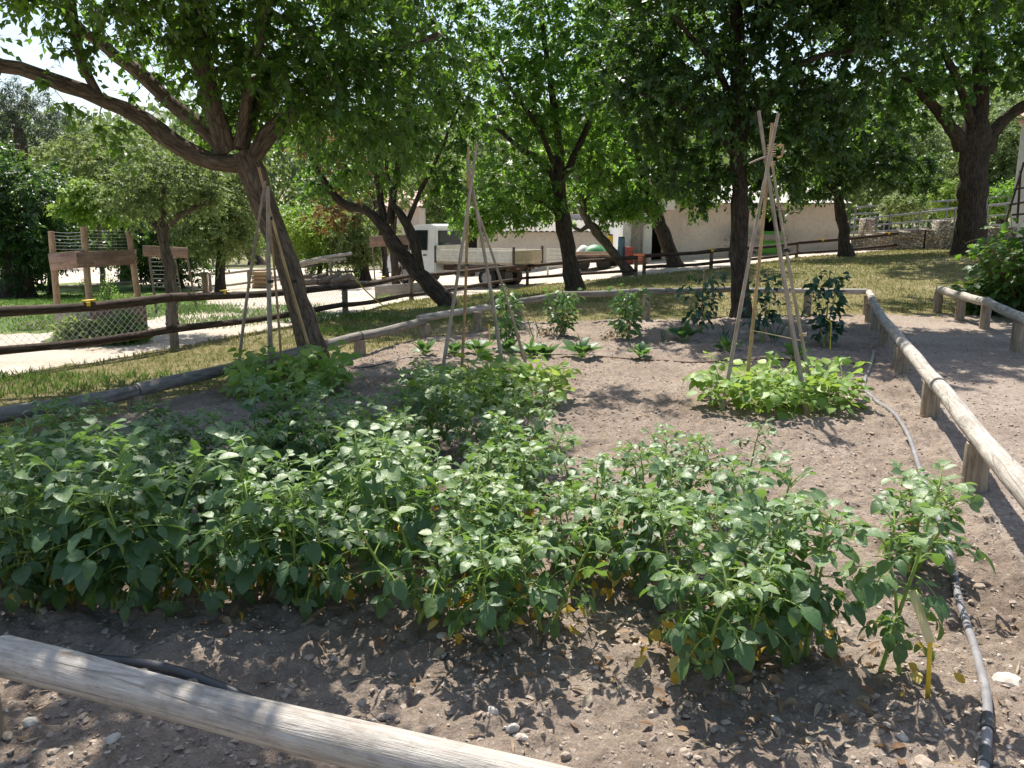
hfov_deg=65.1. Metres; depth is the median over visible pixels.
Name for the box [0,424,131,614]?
potato plant
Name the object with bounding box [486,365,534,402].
bean plant
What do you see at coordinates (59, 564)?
potato plant
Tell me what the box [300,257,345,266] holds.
pole
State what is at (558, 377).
bean plant
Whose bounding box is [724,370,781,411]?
bean plant
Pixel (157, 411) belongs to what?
potato plant
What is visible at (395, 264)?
young tree
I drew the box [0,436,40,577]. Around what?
potato plant
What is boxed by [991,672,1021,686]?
stone
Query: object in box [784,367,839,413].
bean plant
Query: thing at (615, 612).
pebbles
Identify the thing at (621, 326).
pepper plant
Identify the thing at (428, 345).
chard plant
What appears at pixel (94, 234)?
dark tree
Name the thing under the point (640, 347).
chard plant
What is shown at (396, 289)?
planter box
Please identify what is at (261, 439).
potato plant
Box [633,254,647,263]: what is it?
plastic crate
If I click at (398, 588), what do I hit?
potato plant
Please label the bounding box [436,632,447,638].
stone
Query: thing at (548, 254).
slatted pallet
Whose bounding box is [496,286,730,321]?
log edging
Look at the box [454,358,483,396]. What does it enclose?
bean plant
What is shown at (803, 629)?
potato plant
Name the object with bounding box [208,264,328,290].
rail fence
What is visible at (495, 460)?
potato plant
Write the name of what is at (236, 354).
bean plant
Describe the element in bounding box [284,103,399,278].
leafy tree
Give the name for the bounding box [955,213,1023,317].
mulberry bush
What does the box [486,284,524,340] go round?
pepper plant
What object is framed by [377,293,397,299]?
shrub
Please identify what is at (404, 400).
potato plant
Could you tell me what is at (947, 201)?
steel fence
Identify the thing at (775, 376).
bean plant
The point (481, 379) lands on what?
bean plant
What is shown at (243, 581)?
potato plant
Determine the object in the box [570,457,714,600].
potato plant
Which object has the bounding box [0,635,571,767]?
log edging
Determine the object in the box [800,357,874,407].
bean plant
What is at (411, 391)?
potato plant
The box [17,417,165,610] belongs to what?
potato plant
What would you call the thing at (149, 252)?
tree guard
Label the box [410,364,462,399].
bean plant
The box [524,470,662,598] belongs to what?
potato plant
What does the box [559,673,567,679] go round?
stone
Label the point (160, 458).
potato plant
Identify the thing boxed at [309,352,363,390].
bean plant
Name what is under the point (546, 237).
tiled shed
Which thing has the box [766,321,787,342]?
onion plant
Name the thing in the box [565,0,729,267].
leafy tree
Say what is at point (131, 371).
weeds
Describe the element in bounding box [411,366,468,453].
potato plant
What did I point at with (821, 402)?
bean plant
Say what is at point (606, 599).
straw
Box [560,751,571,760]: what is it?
stone
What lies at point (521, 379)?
bean plant
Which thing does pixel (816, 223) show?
farm building
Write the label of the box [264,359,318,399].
bean plant
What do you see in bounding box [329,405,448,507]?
potato plant
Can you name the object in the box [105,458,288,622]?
potato plant
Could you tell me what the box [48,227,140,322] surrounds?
play structure
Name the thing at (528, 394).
potato plant
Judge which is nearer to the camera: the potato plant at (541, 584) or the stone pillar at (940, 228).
the potato plant at (541, 584)
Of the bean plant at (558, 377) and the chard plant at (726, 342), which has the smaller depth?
the bean plant at (558, 377)
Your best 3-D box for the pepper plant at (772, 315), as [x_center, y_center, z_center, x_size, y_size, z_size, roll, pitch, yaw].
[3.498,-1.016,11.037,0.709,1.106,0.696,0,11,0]
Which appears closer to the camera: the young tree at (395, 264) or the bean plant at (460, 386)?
the bean plant at (460, 386)
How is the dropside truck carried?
on the dirt road
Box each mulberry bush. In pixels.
[943,271,1019,315]
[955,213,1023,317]
[1001,230,1023,297]
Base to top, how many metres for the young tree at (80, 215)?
3.452 m
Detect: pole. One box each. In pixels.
[300,252,351,263]
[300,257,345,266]
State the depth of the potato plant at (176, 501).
4.03 m
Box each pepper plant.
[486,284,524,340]
[542,287,586,334]
[606,283,652,338]
[675,268,728,332]
[737,270,788,341]
[800,270,851,346]
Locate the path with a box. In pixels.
[0,314,1023,767]
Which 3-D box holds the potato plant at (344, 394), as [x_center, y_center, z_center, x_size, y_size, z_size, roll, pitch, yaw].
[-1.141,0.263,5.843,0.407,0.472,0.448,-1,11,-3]
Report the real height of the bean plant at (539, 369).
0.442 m
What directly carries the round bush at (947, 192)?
on the dirt road
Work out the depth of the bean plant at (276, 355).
8.05 m
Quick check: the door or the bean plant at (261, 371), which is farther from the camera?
the door
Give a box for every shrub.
[15,319,52,330]
[45,312,107,346]
[79,279,84,297]
[95,309,152,346]
[99,271,119,300]
[151,301,189,308]
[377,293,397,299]
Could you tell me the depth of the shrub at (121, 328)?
10.81 m
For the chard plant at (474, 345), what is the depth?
9.90 m
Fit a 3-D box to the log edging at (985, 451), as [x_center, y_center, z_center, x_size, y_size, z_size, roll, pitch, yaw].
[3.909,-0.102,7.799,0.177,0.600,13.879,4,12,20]
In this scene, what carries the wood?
on the ground at (243, 264)
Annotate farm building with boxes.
[609,178,851,261]
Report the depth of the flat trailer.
28.68 m
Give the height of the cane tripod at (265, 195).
2.184 m
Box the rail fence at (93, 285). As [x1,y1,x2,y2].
[0,273,200,291]
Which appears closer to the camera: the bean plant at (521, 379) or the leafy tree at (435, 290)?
the bean plant at (521, 379)
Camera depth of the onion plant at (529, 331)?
10.95 m
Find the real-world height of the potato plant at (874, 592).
0.826 m
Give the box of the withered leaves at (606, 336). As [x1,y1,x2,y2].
[599,328,630,340]
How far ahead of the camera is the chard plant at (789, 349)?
9.43 m
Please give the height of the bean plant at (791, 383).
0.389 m
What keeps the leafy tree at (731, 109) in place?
on the lawn at (113, 369)
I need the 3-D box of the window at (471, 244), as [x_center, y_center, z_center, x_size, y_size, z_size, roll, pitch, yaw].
[-1.689,-5.995,34.477,0.367,0.759,0.026,0,11,0]
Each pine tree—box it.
[0,74,105,265]
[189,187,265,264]
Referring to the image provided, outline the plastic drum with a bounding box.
[618,237,624,256]
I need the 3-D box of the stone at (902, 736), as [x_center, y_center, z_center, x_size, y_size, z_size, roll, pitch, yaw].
[1.238,1.121,2.540,0.030,0.033,0.038,-8,14,-35]
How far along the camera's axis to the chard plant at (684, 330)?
11.23 m
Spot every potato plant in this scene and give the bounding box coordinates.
[0,398,119,499]
[0,422,105,527]
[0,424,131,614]
[0,427,77,489]
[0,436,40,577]
[0,469,88,611]
[0,480,39,592]
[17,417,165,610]
[28,466,192,608]
[32,393,126,459]
[38,438,237,622]
[75,433,158,526]
[80,421,199,523]
[87,418,169,474]
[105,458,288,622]
[115,400,192,478]
[127,421,263,542]
[145,413,214,489]
[174,407,252,465]
[196,431,355,596]
[197,418,271,484]
[197,454,297,554]
[214,479,377,619]
[230,420,327,505]
[233,463,384,609]
[234,375,297,470]
[252,449,371,541]
[260,382,321,462]
[265,398,334,496]
[267,380,365,472]
[287,420,403,499]
[322,420,448,587]
[323,431,513,633]
[326,404,430,472]
[326,430,414,551]
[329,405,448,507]
[330,388,382,443]
[353,448,462,559]
[356,380,429,443]
[390,357,434,420]
[406,457,530,581]
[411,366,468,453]
[420,474,581,652]
[424,368,484,432]
[433,441,557,584]
[437,394,530,462]
[459,404,562,501]
[459,410,583,534]
[463,417,565,512]
[468,372,530,442]
[473,484,627,639]
[489,380,573,468]
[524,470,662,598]
[539,434,657,533]
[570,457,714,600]
[611,428,718,540]
[614,489,792,693]
[628,423,727,516]
[648,486,855,667]
[683,417,790,513]
[694,453,827,622]
[716,490,890,668]
[839,459,979,697]
[870,460,995,575]
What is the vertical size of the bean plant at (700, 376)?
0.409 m
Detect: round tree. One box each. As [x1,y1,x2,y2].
[19,116,200,284]
[156,143,284,291]
[260,202,325,261]
[281,203,370,273]
[352,136,523,223]
[806,111,958,231]
[946,92,1023,226]
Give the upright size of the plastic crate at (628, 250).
0.622 m
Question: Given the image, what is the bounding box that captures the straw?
[2,317,1023,766]
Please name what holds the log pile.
on the dirt road
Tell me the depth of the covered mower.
29.92 m
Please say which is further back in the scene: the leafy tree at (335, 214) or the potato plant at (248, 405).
the leafy tree at (335, 214)
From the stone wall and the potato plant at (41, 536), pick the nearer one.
the potato plant at (41, 536)
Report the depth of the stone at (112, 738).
2.47 m
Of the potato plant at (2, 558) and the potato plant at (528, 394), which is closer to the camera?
the potato plant at (2, 558)
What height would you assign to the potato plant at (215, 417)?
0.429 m
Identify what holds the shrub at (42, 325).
on the lawn at (128, 289)
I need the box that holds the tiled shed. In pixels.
[464,214,609,274]
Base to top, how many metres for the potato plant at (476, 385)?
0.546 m
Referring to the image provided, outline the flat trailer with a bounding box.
[576,252,610,270]
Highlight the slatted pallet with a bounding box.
[546,249,562,274]
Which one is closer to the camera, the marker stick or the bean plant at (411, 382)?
the bean plant at (411, 382)
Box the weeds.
[0,300,477,398]
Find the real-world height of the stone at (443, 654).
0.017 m
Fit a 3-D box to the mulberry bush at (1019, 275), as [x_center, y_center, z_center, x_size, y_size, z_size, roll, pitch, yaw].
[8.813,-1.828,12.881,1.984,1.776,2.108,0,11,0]
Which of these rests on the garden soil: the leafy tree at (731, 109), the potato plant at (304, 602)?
the potato plant at (304, 602)
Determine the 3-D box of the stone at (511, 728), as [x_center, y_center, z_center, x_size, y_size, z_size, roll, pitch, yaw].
[0.003,1.107,2.576,0.044,0.036,0.036,0,11,0]
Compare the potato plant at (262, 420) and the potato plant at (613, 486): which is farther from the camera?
the potato plant at (262, 420)
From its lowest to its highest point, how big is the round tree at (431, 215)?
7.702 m
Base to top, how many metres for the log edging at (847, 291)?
0.582 m
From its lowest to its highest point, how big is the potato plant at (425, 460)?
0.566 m
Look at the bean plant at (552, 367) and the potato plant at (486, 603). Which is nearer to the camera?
the potato plant at (486, 603)
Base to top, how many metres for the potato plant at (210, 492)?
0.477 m
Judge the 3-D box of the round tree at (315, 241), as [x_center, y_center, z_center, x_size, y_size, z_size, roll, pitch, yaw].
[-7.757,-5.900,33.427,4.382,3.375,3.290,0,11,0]
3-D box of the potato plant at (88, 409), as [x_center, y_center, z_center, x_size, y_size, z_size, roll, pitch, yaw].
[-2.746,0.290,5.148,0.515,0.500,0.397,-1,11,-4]
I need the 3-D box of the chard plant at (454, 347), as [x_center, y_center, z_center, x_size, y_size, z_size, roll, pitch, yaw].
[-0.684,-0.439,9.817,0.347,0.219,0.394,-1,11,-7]
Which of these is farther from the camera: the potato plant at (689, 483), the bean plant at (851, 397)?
the bean plant at (851, 397)
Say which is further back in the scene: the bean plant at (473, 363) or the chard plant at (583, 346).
the chard plant at (583, 346)
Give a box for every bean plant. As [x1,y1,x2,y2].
[218,356,266,397]
[221,356,280,401]
[226,347,276,385]
[242,344,298,388]
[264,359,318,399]
[265,354,316,400]
[270,343,314,373]
[276,354,325,389]
[282,345,336,390]
[297,340,353,381]
[302,360,349,398]
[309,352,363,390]
[398,369,454,401]
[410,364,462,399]
[437,349,498,380]
[440,380,483,404]
[441,367,502,415]
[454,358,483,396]
[461,361,515,406]
[476,348,533,394]
[476,362,527,405]
[484,354,535,392]
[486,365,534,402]
[499,353,531,386]
[517,351,563,398]
[518,362,575,407]
[526,358,581,403]
[682,351,749,408]
[685,363,743,409]
[704,357,742,402]
[724,357,769,389]
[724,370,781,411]
[728,357,792,403]
[731,373,784,414]
[747,376,802,411]
[748,351,804,389]
[749,359,803,399]
[766,369,815,408]
[770,374,827,419]
[781,356,841,402]
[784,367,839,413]
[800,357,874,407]
[800,375,859,415]
[809,358,871,408]
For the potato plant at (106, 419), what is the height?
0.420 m
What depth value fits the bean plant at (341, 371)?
7.58 m
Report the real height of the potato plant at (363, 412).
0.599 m
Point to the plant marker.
(922, 618)
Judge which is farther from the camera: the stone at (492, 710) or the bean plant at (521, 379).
the bean plant at (521, 379)
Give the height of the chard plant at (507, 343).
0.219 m
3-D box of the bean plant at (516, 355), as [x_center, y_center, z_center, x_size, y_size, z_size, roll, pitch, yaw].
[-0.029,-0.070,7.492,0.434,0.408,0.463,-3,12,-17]
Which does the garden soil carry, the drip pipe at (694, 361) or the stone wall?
the drip pipe at (694, 361)
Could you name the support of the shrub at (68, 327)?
on the dirt road
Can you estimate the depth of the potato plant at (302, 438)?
4.41 m
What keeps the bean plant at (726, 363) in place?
on the garden soil
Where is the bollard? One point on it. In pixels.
(205, 285)
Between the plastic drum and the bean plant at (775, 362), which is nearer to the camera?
the bean plant at (775, 362)
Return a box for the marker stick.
[826,319,831,349]
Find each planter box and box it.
[56,305,147,334]
[375,283,423,298]
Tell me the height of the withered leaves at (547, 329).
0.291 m
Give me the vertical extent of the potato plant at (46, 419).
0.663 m
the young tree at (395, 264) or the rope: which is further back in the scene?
the young tree at (395, 264)
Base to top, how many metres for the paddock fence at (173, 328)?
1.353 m
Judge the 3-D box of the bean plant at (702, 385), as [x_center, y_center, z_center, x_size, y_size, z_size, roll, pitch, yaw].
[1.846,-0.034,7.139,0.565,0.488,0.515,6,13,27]
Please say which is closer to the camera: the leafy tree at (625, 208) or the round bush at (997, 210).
the leafy tree at (625, 208)
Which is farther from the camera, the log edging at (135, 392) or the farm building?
the farm building
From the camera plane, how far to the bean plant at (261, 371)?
7.67 m
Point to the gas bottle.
(610, 237)
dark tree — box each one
[0,138,96,298]
[31,210,111,294]
[93,209,216,289]
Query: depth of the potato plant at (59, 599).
3.27 m
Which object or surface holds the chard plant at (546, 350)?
on the garden soil
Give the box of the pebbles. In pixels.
[3,322,1023,766]
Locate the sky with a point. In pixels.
(29, 54)
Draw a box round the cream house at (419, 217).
[373,190,426,270]
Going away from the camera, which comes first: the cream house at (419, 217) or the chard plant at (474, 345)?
the chard plant at (474, 345)
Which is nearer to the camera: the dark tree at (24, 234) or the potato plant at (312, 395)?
the potato plant at (312, 395)
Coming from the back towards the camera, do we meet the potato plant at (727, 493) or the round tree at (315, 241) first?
the round tree at (315, 241)
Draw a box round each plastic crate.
[625,247,632,263]
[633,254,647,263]
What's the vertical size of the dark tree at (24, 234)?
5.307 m
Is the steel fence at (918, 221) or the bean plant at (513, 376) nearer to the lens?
the bean plant at (513, 376)
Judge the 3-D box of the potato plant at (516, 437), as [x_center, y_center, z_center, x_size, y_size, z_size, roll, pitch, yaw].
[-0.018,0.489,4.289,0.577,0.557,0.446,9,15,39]
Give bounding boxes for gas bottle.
[608,234,612,244]
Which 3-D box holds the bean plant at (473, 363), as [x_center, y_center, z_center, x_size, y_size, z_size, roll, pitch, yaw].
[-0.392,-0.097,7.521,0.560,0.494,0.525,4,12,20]
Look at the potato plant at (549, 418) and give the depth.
4.68 m
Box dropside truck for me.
[386,224,543,287]
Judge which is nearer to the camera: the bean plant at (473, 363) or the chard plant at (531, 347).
the bean plant at (473, 363)
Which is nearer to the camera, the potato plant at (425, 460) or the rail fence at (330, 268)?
the potato plant at (425, 460)
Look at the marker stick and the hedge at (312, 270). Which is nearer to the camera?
the marker stick
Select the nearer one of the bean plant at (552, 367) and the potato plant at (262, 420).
the potato plant at (262, 420)
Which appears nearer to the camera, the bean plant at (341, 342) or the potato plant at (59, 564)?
the potato plant at (59, 564)
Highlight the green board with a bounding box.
[762,231,785,253]
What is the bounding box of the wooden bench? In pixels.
[724,235,791,256]
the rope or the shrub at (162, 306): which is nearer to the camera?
the rope
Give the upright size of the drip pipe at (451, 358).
0.077 m
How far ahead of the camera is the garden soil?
3.10 m
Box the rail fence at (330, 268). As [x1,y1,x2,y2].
[329,262,381,275]
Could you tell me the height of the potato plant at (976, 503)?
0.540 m
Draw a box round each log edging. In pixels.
[0,317,429,423]
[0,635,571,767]
[416,304,491,330]
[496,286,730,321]
[749,288,867,313]
[862,289,1023,509]
[933,286,1023,352]
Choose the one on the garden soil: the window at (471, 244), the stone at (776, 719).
the stone at (776, 719)
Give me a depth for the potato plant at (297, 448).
4.61 m
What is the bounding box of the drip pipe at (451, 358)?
[358,354,594,368]
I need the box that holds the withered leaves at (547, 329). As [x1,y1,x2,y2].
[537,324,567,337]
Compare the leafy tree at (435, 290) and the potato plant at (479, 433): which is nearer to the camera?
the potato plant at (479, 433)
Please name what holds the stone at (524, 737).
on the garden soil
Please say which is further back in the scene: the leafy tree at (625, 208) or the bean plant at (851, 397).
the leafy tree at (625, 208)
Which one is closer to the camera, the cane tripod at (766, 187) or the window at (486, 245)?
the cane tripod at (766, 187)
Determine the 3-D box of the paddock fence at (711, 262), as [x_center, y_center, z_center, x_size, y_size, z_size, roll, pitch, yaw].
[9.454,-4.405,26.625,12.661,1.513,1.375,-6,13,-29]
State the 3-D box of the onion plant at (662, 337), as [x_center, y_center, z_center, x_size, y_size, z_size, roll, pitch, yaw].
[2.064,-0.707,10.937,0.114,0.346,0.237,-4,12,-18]
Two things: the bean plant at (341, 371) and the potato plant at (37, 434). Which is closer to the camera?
the potato plant at (37, 434)
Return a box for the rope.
[355,279,408,311]
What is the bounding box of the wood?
[0,47,1022,250]
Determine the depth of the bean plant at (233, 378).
7.30 m
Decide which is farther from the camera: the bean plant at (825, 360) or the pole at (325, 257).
the pole at (325, 257)
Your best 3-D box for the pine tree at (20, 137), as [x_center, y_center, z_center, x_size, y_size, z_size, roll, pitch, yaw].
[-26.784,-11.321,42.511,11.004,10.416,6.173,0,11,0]
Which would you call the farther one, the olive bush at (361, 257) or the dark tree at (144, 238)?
the olive bush at (361, 257)
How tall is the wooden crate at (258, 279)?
0.564 m
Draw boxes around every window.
[468,236,476,247]
[479,236,487,247]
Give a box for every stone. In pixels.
[2,731,12,740]
[22,717,38,728]
[104,732,120,744]
[356,698,366,705]
[377,713,391,720]
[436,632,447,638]
[436,652,446,658]
[488,705,498,714]
[506,723,519,733]
[512,733,527,741]
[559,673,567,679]
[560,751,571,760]
[770,715,782,723]
[897,732,908,741]
[914,754,934,767]
[972,583,984,588]
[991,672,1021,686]
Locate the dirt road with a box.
[0,240,891,374]
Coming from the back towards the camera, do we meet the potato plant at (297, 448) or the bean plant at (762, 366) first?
the bean plant at (762, 366)
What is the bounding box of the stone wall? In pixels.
[851,227,1016,250]
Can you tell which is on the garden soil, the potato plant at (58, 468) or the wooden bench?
the potato plant at (58, 468)
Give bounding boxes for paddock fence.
[0,255,637,354]
[642,228,931,275]
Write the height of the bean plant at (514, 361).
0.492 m
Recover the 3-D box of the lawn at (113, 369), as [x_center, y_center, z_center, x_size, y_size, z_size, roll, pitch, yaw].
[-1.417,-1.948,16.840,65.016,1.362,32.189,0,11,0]
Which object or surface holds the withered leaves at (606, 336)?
on the garden soil
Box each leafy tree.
[0,0,514,367]
[270,0,509,307]
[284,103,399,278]
[430,0,667,290]
[535,55,673,275]
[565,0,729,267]
[566,0,1023,317]
[752,72,952,256]
[787,0,1023,255]
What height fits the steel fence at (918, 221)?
2.011 m
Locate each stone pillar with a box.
[858,218,875,234]
[932,220,950,249]
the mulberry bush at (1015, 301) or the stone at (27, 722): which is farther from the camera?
the mulberry bush at (1015, 301)
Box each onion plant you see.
[525,315,543,338]
[660,323,671,344]
[718,319,734,339]
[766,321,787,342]
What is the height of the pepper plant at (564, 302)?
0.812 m
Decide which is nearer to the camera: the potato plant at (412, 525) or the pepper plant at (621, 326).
the potato plant at (412, 525)
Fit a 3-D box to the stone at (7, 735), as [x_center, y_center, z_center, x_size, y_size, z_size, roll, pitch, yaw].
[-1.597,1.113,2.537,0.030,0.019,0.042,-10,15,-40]
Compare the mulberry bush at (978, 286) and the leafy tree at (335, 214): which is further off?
the leafy tree at (335, 214)
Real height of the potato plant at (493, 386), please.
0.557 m
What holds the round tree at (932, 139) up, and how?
on the ground at (243, 264)
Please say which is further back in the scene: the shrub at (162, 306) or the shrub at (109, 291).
the shrub at (109, 291)
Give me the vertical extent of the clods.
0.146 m
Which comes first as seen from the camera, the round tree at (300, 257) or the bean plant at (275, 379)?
the bean plant at (275, 379)
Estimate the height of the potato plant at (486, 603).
0.597 m
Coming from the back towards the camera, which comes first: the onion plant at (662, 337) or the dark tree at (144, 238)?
the dark tree at (144, 238)
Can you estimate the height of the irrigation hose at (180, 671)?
0.084 m
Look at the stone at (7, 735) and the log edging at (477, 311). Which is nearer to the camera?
the stone at (7, 735)
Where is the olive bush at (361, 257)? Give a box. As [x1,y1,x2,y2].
[323,208,404,280]
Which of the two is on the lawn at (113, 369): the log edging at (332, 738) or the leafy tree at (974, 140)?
the leafy tree at (974, 140)
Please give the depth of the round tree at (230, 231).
26.06 m
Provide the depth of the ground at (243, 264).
49.23 m
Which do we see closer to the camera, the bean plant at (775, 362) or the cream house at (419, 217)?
the bean plant at (775, 362)
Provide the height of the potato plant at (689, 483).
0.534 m
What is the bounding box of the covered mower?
[576,244,617,265]
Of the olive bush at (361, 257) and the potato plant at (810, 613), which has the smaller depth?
the potato plant at (810, 613)
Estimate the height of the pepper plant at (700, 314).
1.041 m
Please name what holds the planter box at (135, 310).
on the dirt road
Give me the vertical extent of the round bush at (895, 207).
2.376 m
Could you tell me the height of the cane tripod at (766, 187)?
2.612 m
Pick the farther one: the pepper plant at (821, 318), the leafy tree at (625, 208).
the leafy tree at (625, 208)
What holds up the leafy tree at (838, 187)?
on the lawn at (113, 369)
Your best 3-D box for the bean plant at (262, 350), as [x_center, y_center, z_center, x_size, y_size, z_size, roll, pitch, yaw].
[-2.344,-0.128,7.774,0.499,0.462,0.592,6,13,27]
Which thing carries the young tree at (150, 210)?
on the dirt road
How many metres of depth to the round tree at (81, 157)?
29.07 m
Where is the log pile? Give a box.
[303,272,358,284]
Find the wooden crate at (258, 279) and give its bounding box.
[251,271,272,287]
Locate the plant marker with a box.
[908,590,934,698]
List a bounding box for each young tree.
[43,176,139,299]
[70,116,240,326]
[368,152,471,284]
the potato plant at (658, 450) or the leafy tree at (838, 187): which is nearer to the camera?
the potato plant at (658, 450)
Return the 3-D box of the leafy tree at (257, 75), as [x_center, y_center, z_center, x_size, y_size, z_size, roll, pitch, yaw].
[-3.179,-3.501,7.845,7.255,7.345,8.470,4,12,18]
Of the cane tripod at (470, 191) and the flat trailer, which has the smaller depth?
the cane tripod at (470, 191)
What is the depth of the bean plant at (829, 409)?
6.69 m
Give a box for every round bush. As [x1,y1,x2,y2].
[874,190,933,228]
[925,178,958,218]
[988,177,1014,223]
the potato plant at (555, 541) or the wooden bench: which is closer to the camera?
the potato plant at (555, 541)
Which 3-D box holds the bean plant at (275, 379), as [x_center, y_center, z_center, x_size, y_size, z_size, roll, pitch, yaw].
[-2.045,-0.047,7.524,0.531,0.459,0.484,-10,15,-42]
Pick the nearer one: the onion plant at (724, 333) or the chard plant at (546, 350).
the chard plant at (546, 350)
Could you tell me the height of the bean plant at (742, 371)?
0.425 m
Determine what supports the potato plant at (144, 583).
on the garden soil
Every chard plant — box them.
[410,339,435,354]
[443,341,467,355]
[461,334,494,353]
[496,336,517,352]
[510,334,547,357]
[538,343,559,358]
[559,333,602,357]
[627,341,653,357]
[665,319,704,341]
[713,334,744,351]
[777,340,810,359]
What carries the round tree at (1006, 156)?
on the ground at (243, 264)
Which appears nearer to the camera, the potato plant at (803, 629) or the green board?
the potato plant at (803, 629)
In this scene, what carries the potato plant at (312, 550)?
on the garden soil
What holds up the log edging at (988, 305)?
on the lawn at (113, 369)
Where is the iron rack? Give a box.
[1005,162,1023,223]
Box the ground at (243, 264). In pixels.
[32,202,1010,268]
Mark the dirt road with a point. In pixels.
(18, 362)
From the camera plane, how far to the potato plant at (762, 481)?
3.28 m
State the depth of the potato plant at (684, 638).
2.75 m
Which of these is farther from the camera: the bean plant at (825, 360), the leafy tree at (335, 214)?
the leafy tree at (335, 214)
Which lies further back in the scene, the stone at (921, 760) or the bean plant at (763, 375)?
the bean plant at (763, 375)
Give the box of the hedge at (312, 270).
[303,251,359,278]
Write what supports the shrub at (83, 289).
on the lawn at (128, 289)
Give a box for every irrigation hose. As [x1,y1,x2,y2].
[82,652,256,696]
[862,350,994,767]
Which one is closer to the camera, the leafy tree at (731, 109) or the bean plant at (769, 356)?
the bean plant at (769, 356)
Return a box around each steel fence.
[849,202,1009,233]
[853,195,1009,235]
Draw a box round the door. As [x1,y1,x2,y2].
[631,220,643,261]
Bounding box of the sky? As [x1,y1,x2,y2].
[0,0,1023,203]
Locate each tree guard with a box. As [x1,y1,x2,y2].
[142,245,197,313]
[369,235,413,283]
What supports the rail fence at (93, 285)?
on the lawn at (128, 289)
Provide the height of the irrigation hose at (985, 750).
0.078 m
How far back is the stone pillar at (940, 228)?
27.53 m
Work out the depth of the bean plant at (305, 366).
7.81 m
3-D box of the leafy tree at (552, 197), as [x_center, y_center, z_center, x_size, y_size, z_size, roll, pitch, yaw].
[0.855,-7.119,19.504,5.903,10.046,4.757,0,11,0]
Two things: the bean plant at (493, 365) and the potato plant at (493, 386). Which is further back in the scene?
the bean plant at (493, 365)
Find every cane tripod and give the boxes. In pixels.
[238,167,316,382]
[440,143,526,386]
[721,110,813,415]
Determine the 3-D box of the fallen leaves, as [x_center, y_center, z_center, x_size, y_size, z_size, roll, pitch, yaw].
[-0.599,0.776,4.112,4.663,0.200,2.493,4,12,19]
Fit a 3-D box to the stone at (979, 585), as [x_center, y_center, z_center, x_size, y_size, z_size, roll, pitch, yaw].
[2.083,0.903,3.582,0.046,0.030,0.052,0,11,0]
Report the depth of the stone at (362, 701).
2.75 m
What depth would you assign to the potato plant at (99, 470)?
4.13 m
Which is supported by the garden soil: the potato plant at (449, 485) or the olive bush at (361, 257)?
the potato plant at (449, 485)
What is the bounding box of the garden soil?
[0,314,1023,767]
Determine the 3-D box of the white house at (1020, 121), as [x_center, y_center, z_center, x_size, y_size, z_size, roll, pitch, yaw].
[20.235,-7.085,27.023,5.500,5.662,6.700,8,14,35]
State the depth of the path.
8.34 m
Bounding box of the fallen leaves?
[0,446,910,764]
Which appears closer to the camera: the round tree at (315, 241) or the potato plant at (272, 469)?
the potato plant at (272, 469)
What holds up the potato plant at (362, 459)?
on the garden soil
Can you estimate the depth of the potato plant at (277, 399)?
5.13 m
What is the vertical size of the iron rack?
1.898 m
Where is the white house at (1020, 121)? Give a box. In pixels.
[1010,113,1023,245]
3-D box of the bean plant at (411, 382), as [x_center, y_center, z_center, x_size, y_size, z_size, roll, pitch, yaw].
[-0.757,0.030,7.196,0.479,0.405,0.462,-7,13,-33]
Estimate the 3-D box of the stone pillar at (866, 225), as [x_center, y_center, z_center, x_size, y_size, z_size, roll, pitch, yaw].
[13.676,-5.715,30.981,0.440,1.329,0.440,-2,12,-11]
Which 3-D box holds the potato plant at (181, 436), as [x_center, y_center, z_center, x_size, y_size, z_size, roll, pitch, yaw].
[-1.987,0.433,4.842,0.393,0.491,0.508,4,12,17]
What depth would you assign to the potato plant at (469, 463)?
4.04 m
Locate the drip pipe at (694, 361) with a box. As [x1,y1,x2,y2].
[597,356,865,364]
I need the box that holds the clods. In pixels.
[0,321,1023,767]
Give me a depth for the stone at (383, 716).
2.67 m
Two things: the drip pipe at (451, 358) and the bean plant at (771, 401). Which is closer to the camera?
the bean plant at (771, 401)
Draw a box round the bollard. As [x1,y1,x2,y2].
[200,272,208,291]
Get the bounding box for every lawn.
[0,248,1023,449]
[0,282,212,333]

